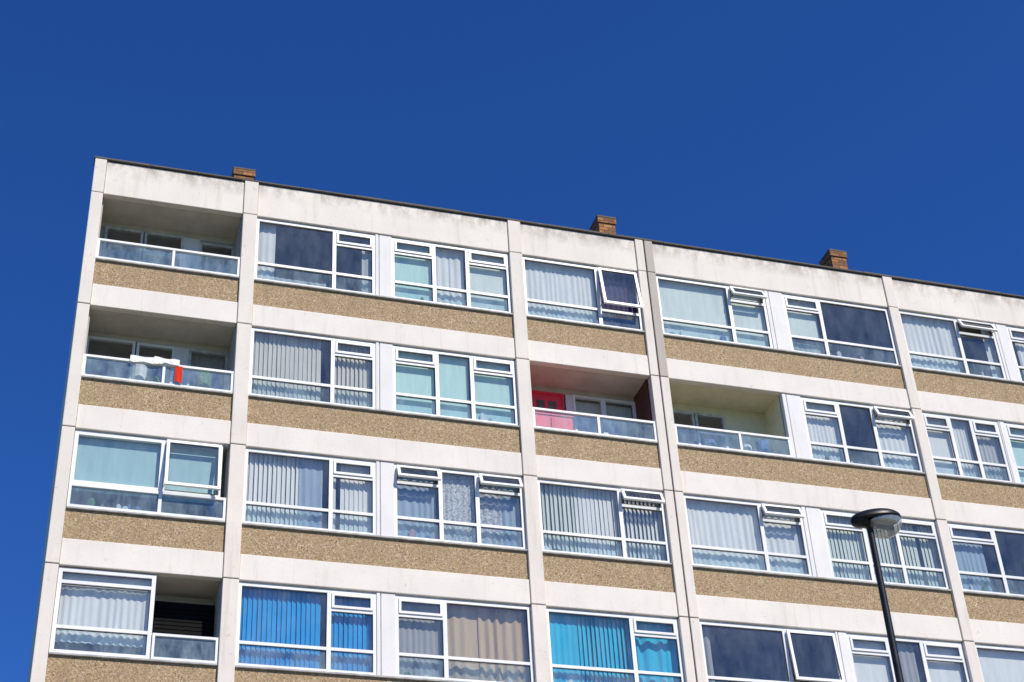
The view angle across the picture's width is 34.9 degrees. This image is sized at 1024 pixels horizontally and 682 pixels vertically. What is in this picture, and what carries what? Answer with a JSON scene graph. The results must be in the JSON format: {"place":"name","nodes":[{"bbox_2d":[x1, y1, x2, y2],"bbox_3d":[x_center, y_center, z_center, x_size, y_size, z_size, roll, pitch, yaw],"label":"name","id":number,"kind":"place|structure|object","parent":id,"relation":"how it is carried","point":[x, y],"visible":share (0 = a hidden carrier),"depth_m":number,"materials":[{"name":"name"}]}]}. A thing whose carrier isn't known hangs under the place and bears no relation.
{"place":"outdoors","nodes":[
{"label":"outdoors","id":0,"kind":"place"},
{"bbox_2d":[0,0,1023,681],"label":"sky","id":1,"kind":"structure","parent":0,"point":[887,134],"materials":[{"name":"blue"}]},
{"label":"ground","id":2,"kind":"structure","parent":0,"visible":0},
{"bbox_2d":[27,175,1023,681],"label":"rooms and floors","id":3,"kind":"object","parent":2,"relation":"on","point":[743,653],"visible":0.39,"depth_m":33.41,"materials":[{"name":"paint"}]},
{"bbox_2d":[231,166,255,179],"bbox_3d":[-5.781,-2.890,34.714,0.480,1.640,0.560,7,-36,-15],"label":"chimney stack","id":4,"kind":"object","parent":3,"relation":"on","point":[241,172],"visible":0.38,"depth_m":34.89,"materials":[{"name":"brick"}]},
{"bbox_2d":[48,198,788,660],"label":"balcony interiors","id":5,"kind":"object","parent":3,"relation":"attached to","point":[182,606],"visible":0.45,"depth_m":32.66,"materials":[{"name":"paint"}]},
{"bbox_2d":[30,158,1023,681],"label":"concrete frame","id":6,"kind":"object","parent":3,"relation":"attached to","point":[246,200],"visible":1,"depth_m":32.01,"materials":[{"name":"white concrete"}]},
{"bbox_2d":[45,191,973,681],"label":"expansion joints","id":7,"kind":"object","parent":6,"relation":"attached to","point":[531,475],"visible":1,"depth_m":31.63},
{"bbox_2d":[45,260,1023,681],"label":"pebbledash spandrels","id":8,"kind":"object","parent":6,"relation":"attached to","point":[163,532],"visible":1,"depth_m":31.37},
{"bbox_2d":[49,217,1023,681],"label":"window frames","id":9,"kind":"structure","parent":6,"relation":"in","point":[161,491],"depth_m":31.57,"materials":[{"name":"white plastic"}]},
{"bbox_2d":[49,156,1023,681],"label":"window sills","id":10,"kind":"structure","parent":6,"relation":"attached to","point":[509,424],"depth_m":32.46,"materials":[{"name":"white concrete"}]},
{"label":"window","id":11,"kind":"object","parent":6,"relation":"attached to","visible":0},
{"bbox_2d":[130,355,182,382],"bbox_3d":[-6.576,0.499,30.065,0.960,0.536,0.038,7,-36,-15],"label":"laundry","id":12,"kind":"object","parent":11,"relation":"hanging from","point":[158,360],"visible":1,"depth_m":30.15,"materials":[{"name":"white fabric"}]},
{"bbox_2d":[87,278,987,681],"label":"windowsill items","id":13,"kind":"object","parent":11,"relation":"attached to","point":[139,372],"visible":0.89,"depth_m":30.57,"materials":[{"name":"white plastic"}]},
{"bbox_2d":[55,223,1023,681],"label":"curtains","id":14,"kind":"object","parent":11,"relation":"attached to","point":[497,633],"visible":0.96,"depth_m":31.26,"materials":[{"name":"fabric"}]},
{"bbox_2d":[589,215,615,233],"bbox_3d":[2.132,-1.950,36.965,0.460,1.850,0.560,7,-36,-15],"label":"chimney stack","id":15,"kind":"object","parent":3,"relation":"on","point":[604,224],"visible":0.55,"depth_m":37.18,"materials":[{"name":"brick"}]},
{"bbox_2d":[819,249,847,268],"bbox_3d":[7.744,-1.242,38.532,0.460,1.900,0.560,7,-36,-15],"label":"chimney stack","id":16,"kind":"object","parent":3,"relation":"on","point":[834,258],"visible":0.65,"depth_m":38.76,"materials":[{"name":"brick"}]},
{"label":"pavement","id":17,"kind":"structure","parent":0,"visible":0},
{"bbox_2d":[850,508,903,681],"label":"street lamp","id":18,"kind":"object","parent":17,"relation":"on","point":[869,520],"visible":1,"depth_m":17.84,"materials":[{"name":"metal"}]}
]}

